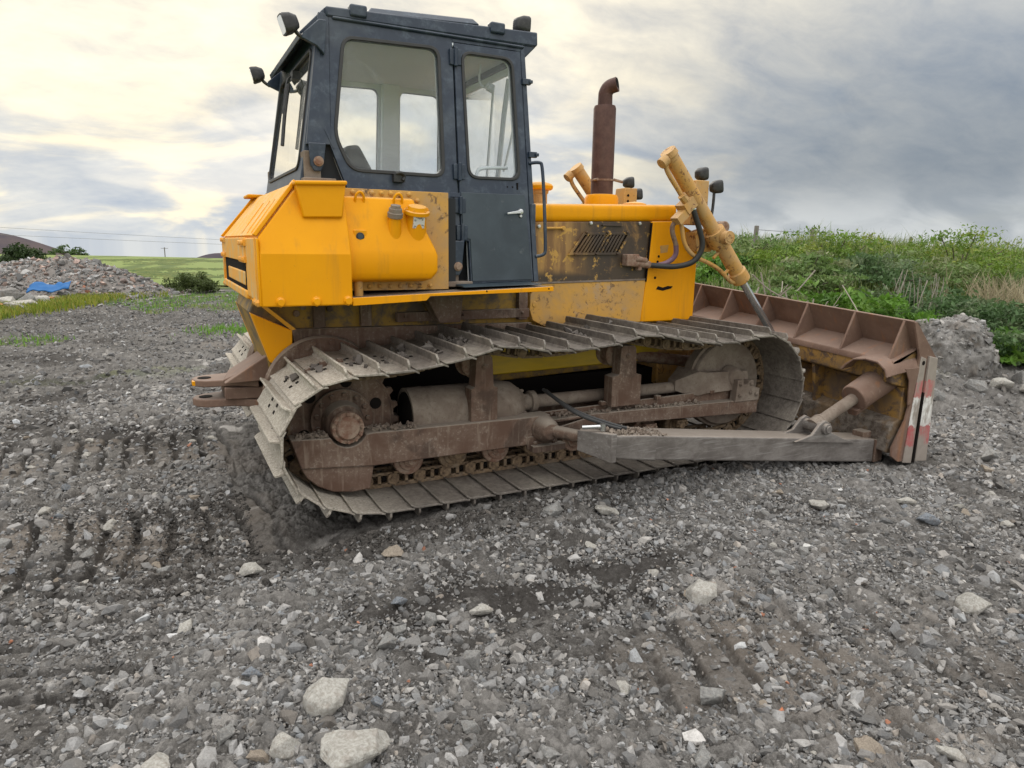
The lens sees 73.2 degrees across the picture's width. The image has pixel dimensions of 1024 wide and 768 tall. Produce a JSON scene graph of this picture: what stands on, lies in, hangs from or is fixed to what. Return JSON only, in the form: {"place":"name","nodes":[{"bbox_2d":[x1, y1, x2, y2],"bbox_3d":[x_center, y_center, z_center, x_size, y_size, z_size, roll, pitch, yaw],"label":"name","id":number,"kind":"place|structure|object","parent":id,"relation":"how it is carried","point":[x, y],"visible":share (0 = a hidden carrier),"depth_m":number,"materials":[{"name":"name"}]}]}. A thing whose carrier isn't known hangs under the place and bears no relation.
{"place":"outdoors","nodes":[
{"label":"outdoors","id":0,"kind":"place"},
{"bbox_2d":[0,233,75,254],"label":"hill","id":1,"kind":"structure","parent":0,"point":[6,240],"depth_m":890.28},
{"bbox_2d":[0,227,218,239],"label":"power line","id":2,"kind":"object","parent":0,"point":[107,233],"visible":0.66,"depth_m":100.19,"materials":[{"name":"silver metal"}]},
{"bbox_2d":[0,254,223,284],"bbox_3d":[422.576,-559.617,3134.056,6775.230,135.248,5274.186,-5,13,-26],"label":"field","id":3,"kind":"structure","parent":0,"point":[119,264],"depth_m":51.04,"materials":[{"name":"green plant"}]},
{"bbox_2d":[46,244,77,254],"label":"tree","id":4,"kind":"object","parent":3,"relation":"on","point":[58,250],"visible":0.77,"depth_m":122.64,"materials":[{"name":"green plant"}]},
{"bbox_2d":[69,247,89,254],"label":"tree","id":5,"kind":"object","parent":3,"relation":"on","point":[80,250],"visible":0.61,"depth_m":119.90,"materials":[{"name":"green plant"}]},
{"bbox_2d":[197,253,222,257],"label":"hills","id":6,"kind":"structure","parent":0,"point":[215,255],"depth_m":1333.51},
{"bbox_2d":[0,258,1023,767],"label":"ground","id":7,"kind":"structure","parent":0,"point":[282,520],"depth_m":3.85,"materials":[{"name":"grey gravel"}]},
{"bbox_2d":[0,538,12,548],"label":"rock","id":8,"kind":"object","parent":7,"relation":"on","point":[5,542],"visible":0.88,"depth_m":4.24,"materials":[{"name":"grey stone"}]},
{"bbox_2d":[0,296,15,302],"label":"boulder","id":9,"kind":"object","parent":7,"relation":"on","point":[9,298],"visible":0.26,"depth_m":18.47,"materials":[{"name":"stone"}]},
{"bbox_2d":[0,287,24,299],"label":"boulder","id":10,"kind":"object","parent":7,"relation":"on","point":[16,294],"visible":0.45,"depth_m":20.03,"materials":[{"name":"grey stone"}]},
{"bbox_2d":[0,242,47,262],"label":"round bush","id":11,"kind":"object","parent":7,"relation":"on","point":[15,252],"visible":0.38,"depth_m":27.66,"materials":[{"name":"green plant"}]},
{"bbox_2d":[12,299,36,304],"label":"boulder","id":12,"kind":"object","parent":7,"relation":"on","point":[29,301],"visible":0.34,"depth_m":18.15,"materials":[{"name":"stone"}]},
{"bbox_2d":[18,293,35,300],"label":"boulder","id":13,"kind":"object","parent":7,"relation":"on","point":[28,296],"visible":0.27,"depth_m":18.97,"materials":[{"name":"grey stone"}]},
{"bbox_2d":[21,616,35,624],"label":"rock","id":14,"kind":"object","parent":7,"relation":"on","point":[28,620],"visible":0.81,"depth_m":3.46,"materials":[{"name":"grey stone"}]},
{"bbox_2d":[30,620,41,630],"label":"rock","id":15,"kind":"object","parent":7,"relation":"on","point":[35,624],"visible":0.92,"depth_m":3.38,"materials":[{"name":"grey stone"}]},
{"bbox_2d":[34,295,49,302],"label":"boulder","id":16,"kind":"object","parent":7,"relation":"on","point":[46,297],"visible":0.38,"depth_m":19.43,"materials":[{"name":"stone"}]},
{"bbox_2d":[37,506,51,514],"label":"rock","id":17,"kind":"object","parent":7,"relation":"on","point":[44,510],"visible":0.83,"depth_m":4.74,"materials":[{"name":"stone"}]},
{"bbox_2d":[70,561,84,571],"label":"rock","id":18,"kind":"object","parent":7,"relation":"on","point":[78,565],"visible":0.76,"depth_m":3.98,"materials":[{"name":"grey stone"}]},
{"bbox_2d":[0,290,167,319],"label":"verge grass","id":19,"kind":"structure","parent":7,"relation":"on","point":[68,302],"depth_m":18.96,"materials":[{"name":"green plant"}]},
{"bbox_2d":[79,547,94,557],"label":"rock","id":20,"kind":"object","parent":7,"relation":"on","point":[88,553],"visible":1,"depth_m":4.17,"materials":[{"name":"grey stone"}]},
{"bbox_2d":[103,523,113,531],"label":"rock","id":21,"kind":"object","parent":7,"relation":"on","point":[106,526],"visible":0.82,"depth_m":4.59,"materials":[{"name":"stone"}]},
{"bbox_2d":[0,253,222,302],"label":"rubble heap","id":22,"kind":"object","parent":7,"relation":"on","point":[90,276],"visible":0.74,"depth_m":22.78,"materials":[{"name":"stone"}]},
{"bbox_2d":[26,281,70,292],"bbox_3d":[-13.947,-2.928,20.775,1.069,0.307,0.938,-5,13,-26],"label":"tarpaulin","id":23,"kind":"object","parent":22,"relation":"on","point":[42,286],"visible":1,"depth_m":20.71,"materials":[{"name":"blue plastic"}]},
{"bbox_2d":[0,291,247,346],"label":"grass tufts","id":24,"kind":"object","parent":7,"relation":"on","point":[216,327],"visible":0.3,"depth_m":18.57,"materials":[{"name":"green plant"}]},
{"bbox_2d":[156,565,172,572],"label":"rock","id":25,"kind":"object","parent":7,"relation":"on","point":[159,570],"visible":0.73,"depth_m":4.01,"materials":[{"name":"grey stone"}]},
{"bbox_2d":[177,619,192,632],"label":"rock","id":26,"kind":"object","parent":7,"relation":"on","point":[185,626],"visible":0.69,"depth_m":3.32,"materials":[{"name":"stone"}]},
{"bbox_2d":[160,271,219,291],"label":"bush","id":27,"kind":"object","parent":7,"relation":"on","point":[185,281],"visible":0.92,"depth_m":24.95,"materials":[{"name":"green plant"}]},
{"bbox_2d":[200,464,213,470],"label":"rock","id":28,"kind":"object","parent":7,"relation":"on","point":[205,467],"visible":0.75,"depth_m":5.69,"materials":[{"name":"grey stone"}]},
{"bbox_2d":[216,723,235,745],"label":"rock","id":29,"kind":"object","parent":7,"relation":"on","point":[225,733],"visible":1,"depth_m":2.55,"materials":[{"name":"grey stone"}]},
{"bbox_2d":[238,562,263,575],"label":"rock","id":30,"kind":"object","parent":7,"relation":"on","point":[248,568],"visible":0.91,"depth_m":3.95,"materials":[{"name":"stone"}]},
{"bbox_2d":[246,749,269,762],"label":"rock","id":31,"kind":"object","parent":7,"relation":"on","point":[260,755],"visible":0.98,"depth_m":2.50,"materials":[{"name":"stone"}]},
{"bbox_2d":[269,732,301,759],"bbox_3d":[-0.837,1.337,2.545,0.088,0.072,0.092,4,12,16],"label":"rock","id":32,"kind":"object","parent":7,"relation":"on","point":[283,744],"visible":0.99,"depth_m":2.52,"materials":[{"name":"stone"}]},
{"bbox_2d":[306,588,317,596],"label":"rock","id":33,"kind":"object","parent":7,"relation":"on","point":[312,592],"visible":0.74,"depth_m":3.65,"materials":[{"name":"grey stone"}]},
{"bbox_2d":[25,484,602,613],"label":"soil clods","id":34,"kind":"object","parent":7,"relation":"on","point":[366,540],"visible":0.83,"depth_m":4.42,"materials":[{"name":"soil"}]},
{"bbox_2d":[302,677,349,717],"bbox_3d":[-0.761,1.266,2.788,0.179,0.135,0.167,1,11,0],"label":"rock","id":35,"kind":"object","parent":7,"relation":"on","point":[323,696],"visible":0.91,"depth_m":2.75,"materials":[{"name":"stone"}]},
{"bbox_2d":[320,728,390,767],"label":"rock","id":36,"kind":"object","parent":7,"relation":"on","point":[341,748],"visible":1,"depth_m":2.46,"materials":[{"name":"stone"}]},
{"bbox_2d":[370,696,382,705],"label":"rock","id":37,"kind":"object","parent":7,"relation":"on","point":[376,701],"visible":1,"depth_m":2.81,"materials":[{"name":"stone"}]},
{"bbox_2d":[377,631,397,649],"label":"rock","id":38,"kind":"object","parent":7,"relation":"on","point":[389,640],"visible":0.91,"depth_m":3.19,"materials":[{"name":"grey stone"}]},
{"bbox_2d":[381,544,403,556],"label":"rock","id":39,"kind":"object","parent":7,"relation":"on","point":[394,551],"visible":0.87,"depth_m":4.19,"materials":[{"name":"stone"}]},
{"bbox_2d":[391,596,406,604],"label":"rock","id":40,"kind":"object","parent":7,"relation":"on","point":[398,600],"visible":1,"depth_m":3.60,"materials":[{"name":"stone"}]},
{"bbox_2d":[460,650,480,671],"bbox_3d":[-0.176,1.235,3.081,0.096,0.097,0.075,6,13,24],"label":"rock","id":41,"kind":"object","parent":7,"relation":"on","point":[472,658],"visible":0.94,"depth_m":3.05,"materials":[{"name":"grey stone"}]},
{"bbox_2d":[461,720,480,734],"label":"rock","id":42,"kind":"object","parent":7,"relation":"on","point":[469,726],"visible":0.96,"depth_m":2.68,"materials":[{"name":"grey stone"}]},
{"bbox_2d":[469,604,492,615],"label":"rock","id":43,"kind":"object","parent":7,"relation":"on","point":[481,609],"visible":1,"depth_m":3.50,"materials":[{"name":"stone"}]},
{"bbox_2d":[0,294,1023,510],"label":"rubble","id":44,"kind":"object","parent":7,"relation":"on","point":[52,473],"visible":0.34,"depth_m":9.62,"materials":[{"name":"gravel"}]},
{"bbox_2d":[0,386,1023,767],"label":"pebbles","id":45,"kind":"object","parent":7,"relation":"on","point":[262,650],"visible":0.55,"depth_m":3.44,"materials":[{"name":"gravel"}]},
{"bbox_2d":[140,752,169,767],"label":"rock","id":46,"kind":"object","parent":45,"relation":"on","point":[158,760],"visible":1,"depth_m":2.40,"materials":[{"name":"stone"}]},
{"bbox_2d":[210,681,221,690],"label":"rock","id":47,"kind":"object","parent":45,"relation":"on","point":[217,686],"visible":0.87,"depth_m":2.88,"materials":[{"name":"grey stone"}]},
{"bbox_2d":[241,666,262,676],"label":"rock","id":48,"kind":"object","parent":45,"relation":"on","point":[249,671],"visible":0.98,"depth_m":2.96,"materials":[{"name":"stone"}]},
{"bbox_2d":[394,624,406,636],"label":"rock","id":49,"kind":"object","parent":45,"relation":"on","point":[399,629],"visible":0.96,"depth_m":3.31,"materials":[{"name":"grey stone"}]},
{"bbox_2d":[424,611,437,626],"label":"rock","id":50,"kind":"object","parent":45,"relation":"on","point":[430,618],"visible":0.95,"depth_m":3.42,"materials":[{"name":"grey stone"}]},
{"bbox_2d":[693,743,711,767],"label":"rock","id":51,"kind":"object","parent":45,"relation":"on","point":[702,756],"visible":1,"depth_m":2.54,"materials":[{"name":"grey stone"}]},
{"bbox_2d":[809,499,829,509],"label":"rock","id":52,"kind":"object","parent":45,"relation":"on","point":[821,504],"visible":1,"depth_m":4.99,"materials":[{"name":"stone"}]},
{"bbox_2d":[538,744,560,758],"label":"rock","id":53,"kind":"object","parent":7,"relation":"on","point":[548,752],"visible":0.99,"depth_m":2.56,"materials":[{"name":"grey stone"}]},
{"bbox_2d":[540,501,562,516],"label":"rock","id":54,"kind":"object","parent":7,"relation":"on","point":[554,509],"visible":0.84,"depth_m":4.79,"materials":[{"name":"grey stone"}]},
{"bbox_2d":[191,4,937,521],"bbox_3d":[0.183,-1.240,6.547,6.025,3.649,4.344,-5,13,-26],"label":"bulldozer","id":55,"kind":"object","parent":7,"relation":"on","point":[453,330],"visible":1,"depth_m":5.37,"materials":[{"name":"yellow metal"}]},
{"bbox_2d":[590,601,600,609],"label":"rock","id":56,"kind":"object","parent":7,"relation":"on","point":[595,605],"visible":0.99,"depth_m":3.62,"materials":[{"name":"grey stone"}]},
{"bbox_2d":[595,505,618,514],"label":"rock","id":57,"kind":"object","parent":7,"relation":"on","point":[603,510],"visible":1,"depth_m":4.91,"materials":[{"name":"stone"}]},
{"bbox_2d":[616,680,629,694],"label":"rock","id":58,"kind":"object","parent":7,"relation":"on","point":[624,686],"visible":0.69,"depth_m":2.94,"materials":[{"name":"stone"}]},
{"bbox_2d":[685,579,716,604],"bbox_3d":[1.035,1.149,3.769,0.171,0.130,0.161,3,12,13],"label":"rock","id":59,"kind":"object","parent":7,"relation":"on","point":[698,591],"visible":0.98,"depth_m":3.72,"materials":[{"name":"stone"}]},
{"bbox_2d":[700,686,725,704],"bbox_3d":[0.842,1.312,2.900,0.126,0.073,0.090,13,4,1],"label":"rock","id":60,"kind":"object","parent":7,"relation":"on","point":[710,695],"visible":1,"depth_m":2.87,"materials":[{"name":"grey stone"}]},
{"bbox_2d":[695,253,760,285],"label":"bush","id":61,"kind":"object","parent":7,"relation":"on","point":[708,271],"visible":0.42,"depth_m":12.60,"materials":[{"name":"green plant"}]},
{"bbox_2d":[727,756,739,766],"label":"rock","id":62,"kind":"object","parent":7,"relation":"on","point":[736,759],"visible":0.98,"depth_m":2.54,"materials":[{"name":"grey stone"}]},
{"bbox_2d":[696,232,793,268],"bbox_3d":[4.470,-2.561,13.827,2.400,0.937,2.301,-5,13,-26],"label":"bush","id":63,"kind":"object","parent":7,"relation":"on","point":[764,245],"visible":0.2,"depth_m":13.28,"materials":[{"name":"green plant"}]},
{"bbox_2d":[752,226,758,247],"bbox_3d":[5.169,-2.859,14.722,0.144,1.022,0.097,-5,13,-26],"label":"fence post","id":64,"kind":"object","parent":7,"relation":"on","point":[756,236],"visible":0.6,"depth_m":14.63,"materials":[{"name":"grey wood"}]},
{"bbox_2d":[739,275,817,299],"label":"bush","id":65,"kind":"object","parent":7,"relation":"on","point":[777,281],"visible":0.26,"depth_m":10.42,"materials":[{"name":"green plant"}]},
{"bbox_2d":[773,549,785,557],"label":"rock","id":66,"kind":"object","parent":7,"relation":"on","point":[780,552],"visible":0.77,"depth_m":4.20,"materials":[{"name":"grey stone"}]},
{"bbox_2d":[738,243,846,273],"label":"bush","id":67,"kind":"object","parent":7,"relation":"on","point":[763,254],"visible":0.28,"depth_m":12.43,"materials":[{"name":"green plant"}]},
{"bbox_2d":[798,546,809,556],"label":"rock","id":68,"kind":"object","parent":7,"relation":"on","point":[804,551],"visible":0.78,"depth_m":4.24,"materials":[{"name":"grey stone"}]},
{"bbox_2d":[752,270,857,310],"bbox_3d":[3.497,-0.922,9.709,2.906,1.348,2.266,-5,13,-26],"label":"brushwood","id":69,"kind":"object","parent":7,"relation":"on","point":[770,290],"visible":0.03,"depth_m":9.54,"materials":[{"name":"plant"}]},
{"bbox_2d":[749,248,868,291],"bbox_3d":[4.822,-1.835,11.408,1.959,0.827,1.963,5,12,19],"label":"bush","id":70,"kind":"object","parent":7,"relation":"on","point":[830,275],"visible":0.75,"depth_m":11.15,"materials":[{"name":"green plant"}]},
{"bbox_2d":[779,274,888,315],"bbox_3d":[4.600,-1.193,10.234,2.148,0.848,2.123,-5,13,-26],"label":"bush","id":71,"kind":"object","parent":7,"relation":"on","point":[861,295],"visible":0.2,"depth_m":9.90,"materials":[{"name":"green plant"}]},
{"bbox_2d":[778,225,906,268],"bbox_3d":[6.515,-2.635,13.647,2.556,1.048,2.541,1,11,1],"label":"bush","id":72,"kind":"object","parent":7,"relation":"on","point":[854,237],"visible":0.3,"depth_m":13.44,"materials":[{"name":"green plant"}]},
{"bbox_2d":[695,223,1023,318],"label":"tall grass","id":73,"kind":"structure","parent":7,"relation":"on","point":[727,284],"depth_m":13.73,"materials":[{"name":"green plant"}]},
{"bbox_2d":[853,735,885,762],"bbox_3d":[1.375,1.396,2.624,0.118,0.066,0.091,1,11,-1],"label":"rock","id":74,"kind":"object","parent":7,"relation":"on","point":[866,742],"visible":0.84,"depth_m":2.63,"materials":[{"name":"stone"}]},
{"bbox_2d":[811,287,944,321],"bbox_3d":[5.115,-1.034,10.264,2.288,0.839,2.272,8,13,30],"label":"bush","id":75,"kind":"object","parent":7,"relation":"on","point":[887,301],"visible":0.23,"depth_m":9.74,"materials":[{"name":"green plant"}]},
{"bbox_2d":[816,251,940,288],"bbox_3d":[6.356,-2.019,12.400,2.256,0.761,2.581,-5,13,-26],"label":"bush","id":76,"kind":"object","parent":7,"relation":"on","point":[867,261],"visible":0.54,"depth_m":12.01,"materials":[{"name":"green plant"}]},
{"bbox_2d":[874,546,887,551],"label":"rock","id":77,"kind":"object","parent":7,"relation":"on","point":[882,548],"visible":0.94,"depth_m":4.37,"materials":[{"name":"grey stone"}]},
{"bbox_2d":[896,497,916,504],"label":"rock","id":78,"kind":"object","parent":7,"relation":"on","point":[907,500],"visible":0.98,"depth_m":5.09,"materials":[{"name":"stone"}]},
{"bbox_2d":[882,269,943,317],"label":"dry stalks","id":79,"kind":"object","parent":7,"relation":"on","point":[917,289],"visible":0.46,"depth_m":10.36,"materials":[{"name":"beige plant"}]},
{"bbox_2d":[852,275,992,320],"bbox_3d":[6.152,-1.263,10.963,2.375,0.943,2.293,-5,13,-26],"label":"bush","id":80,"kind":"object","parent":7,"relation":"on","point":[943,303],"visible":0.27,"depth_m":10.50,"materials":[{"name":"green plant"}]},
{"bbox_2d":[916,512,941,525],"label":"rock","id":81,"kind":"object","parent":7,"relation":"on","point":[928,518],"visible":1,"depth_m":4.70,"materials":[{"name":"stone"}]},
{"bbox_2d":[873,247,995,287],"bbox_3d":[7.436,-2.158,13.047,2.868,0.838,2.697,10,15,39],"label":"bush","id":82,"kind":"object","parent":7,"relation":"on","point":[959,267],"visible":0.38,"depth_m":12.65,"materials":[{"name":"green plant"}]},
{"bbox_2d":[933,388,945,400],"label":"rock","id":83,"kind":"object","parent":7,"relation":"on","point":[939,395],"visible":0.56,"depth_m":7.98,"materials":[{"name":"grey stone"}]},
{"bbox_2d":[866,222,1023,280],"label":"bush","id":84,"kind":"object","parent":7,"relation":"on","point":[962,248],"visible":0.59,"depth_m":13.79,"materials":[{"name":"green plant"}]},
{"bbox_2d":[935,745,966,763],"bbox_3d":[1.648,1.386,2.590,0.104,0.050,0.057,21,21,34],"label":"rock","id":85,"kind":"object","parent":7,"relation":"on","point":[951,753],"visible":1,"depth_m":2.57,"materials":[{"name":"stone"}]},
{"bbox_2d":[894,284,1023,330],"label":"bush","id":86,"kind":"object","parent":7,"relation":"on","point":[983,312],"visible":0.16,"depth_m":10.70,"materials":[{"name":"green plant"}]},
{"bbox_2d":[919,315,999,377],"bbox_3d":[5.893,-0.535,9.242,1.117,0.783,1.132,11,16,42],"label":"earth mound","id":87,"kind":"object","parent":7,"relation":"on","point":[973,363],"visible":0.52,"depth_m":8.85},
{"bbox_2d":[926,313,999,370],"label":"mound stones","id":88,"kind":"object","parent":87,"relation":"on","point":[987,340],"visible":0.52,"depth_m":8.89,"materials":[{"name":"grey stone"}]},
{"bbox_2d":[954,592,991,615],"bbox_3d":[2.417,1.162,3.633,0.137,0.133,0.150,-1,12,-11],"label":"rock","id":89,"kind":"object","parent":7,"relation":"on","point":[969,603],"visible":0.88,"depth_m":3.60,"materials":[{"name":"stone"}]},
{"bbox_2d":[962,379,987,391],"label":"rock","id":90,"kind":"object","parent":7,"relation":"on","point":[976,385],"visible":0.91,"depth_m":8.31,"materials":[{"name":"grey stone"}]},
{"bbox_2d":[930,262,1023,313],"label":"dry reeds","id":91,"kind":"object","parent":7,"relation":"on","point":[1018,294],"visible":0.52,"depth_m":11.74,"materials":[{"name":"beige plant"}]},
{"bbox_2d":[937,294,1023,329],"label":"bush","id":92,"kind":"object","parent":7,"relation":"on","point":[1012,318],"visible":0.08,"depth_m":10.31,"materials":[{"name":"green plant"}]},
{"bbox_2d":[983,728,996,734],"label":"rock","id":93,"kind":"object","parent":7,"relation":"on","point":[990,731],"visible":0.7,"depth_m":2.66,"materials":[{"name":"grey stone"}]},
{"bbox_2d":[980,447,999,460],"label":"rock","id":94,"kind":"object","parent":7,"relation":"on","point":[988,454],"visible":0.81,"depth_m":6.38,"materials":[{"name":"grey stone"}]},
{"bbox_2d":[968,267,1023,298],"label":"bush","id":95,"kind":"object","parent":7,"relation":"on","point":[1015,276],"visible":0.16,"depth_m":13.54,"materials":[{"name":"green plant"}]},
{"bbox_2d":[972,297,1023,333],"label":"bush","id":96,"kind":"object","parent":7,"relation":"on","point":[1017,311],"visible":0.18,"depth_m":10.40,"materials":[{"name":"green plant"}]},
{"bbox_2d":[989,377,1014,389],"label":"rock","id":97,"kind":"object","parent":7,"relation":"on","point":[998,382],"visible":0.89,"depth_m":8.40,"materials":[{"name":"stone"}]},
{"bbox_2d":[988,327,1023,365],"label":"bush","id":98,"kind":"object","parent":7,"relation":"on","point":[1007,338],"visible":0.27,"depth_m":9.23,"materials":[{"name":"green plant"}]},
{"bbox_2d":[1000,520,1013,526],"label":"rock","id":99,"kind":"object","parent":7,"relation":"on","point":[1007,523],"visible":0.88,"depth_m":4.78,"materials":[{"name":"stone"}]},
{"bbox_2d":[991,330,1023,365],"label":"bush","id":100,"kind":"object","parent":7,"relation":"on","point":[1012,359],"visible":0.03,"depth_m":9.14,"materials":[{"name":"green plant"}]},
{"bbox_2d":[992,325,1023,365],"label":"bush","id":101,"kind":"object","parent":7,"relation":"on","point":[1006,329],"visible":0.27,"depth_m":9.55,"materials":[{"name":"green plant"}]},
{"bbox_2d":[1007,592,1018,600],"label":"rock","id":102,"kind":"object","parent":7,"relation":"on","point":[1013,595],"visible":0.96,"depth_m":3.74,"materials":[{"name":"grey stone"}]},
{"bbox_2d":[1011,371,1023,383],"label":"rock","id":103,"kind":"object","parent":7,"relation":"on","point":[1018,376],"visible":0.79,"depth_m":8.71,"materials":[{"name":"grey stone"}]},
{"bbox_2d":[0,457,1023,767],"bbox_3d":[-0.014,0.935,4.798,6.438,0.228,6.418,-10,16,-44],"label":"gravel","id":104,"kind":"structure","parent":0,"point":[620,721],"depth_m":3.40,"materials":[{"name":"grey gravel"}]},
{"bbox_2d":[0,0,1023,257],"label":"sky","id":105,"kind":"structure","parent":0,"point":[131,118],"materials":[{"name":"grey"}]},
{"bbox_2d":[540,461,894,527],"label":"loose gravel","id":106,"kind":"structure","parent":0,"point":[570,497],"depth_m":5.38,"materials":[{"name":"grey gravel"}]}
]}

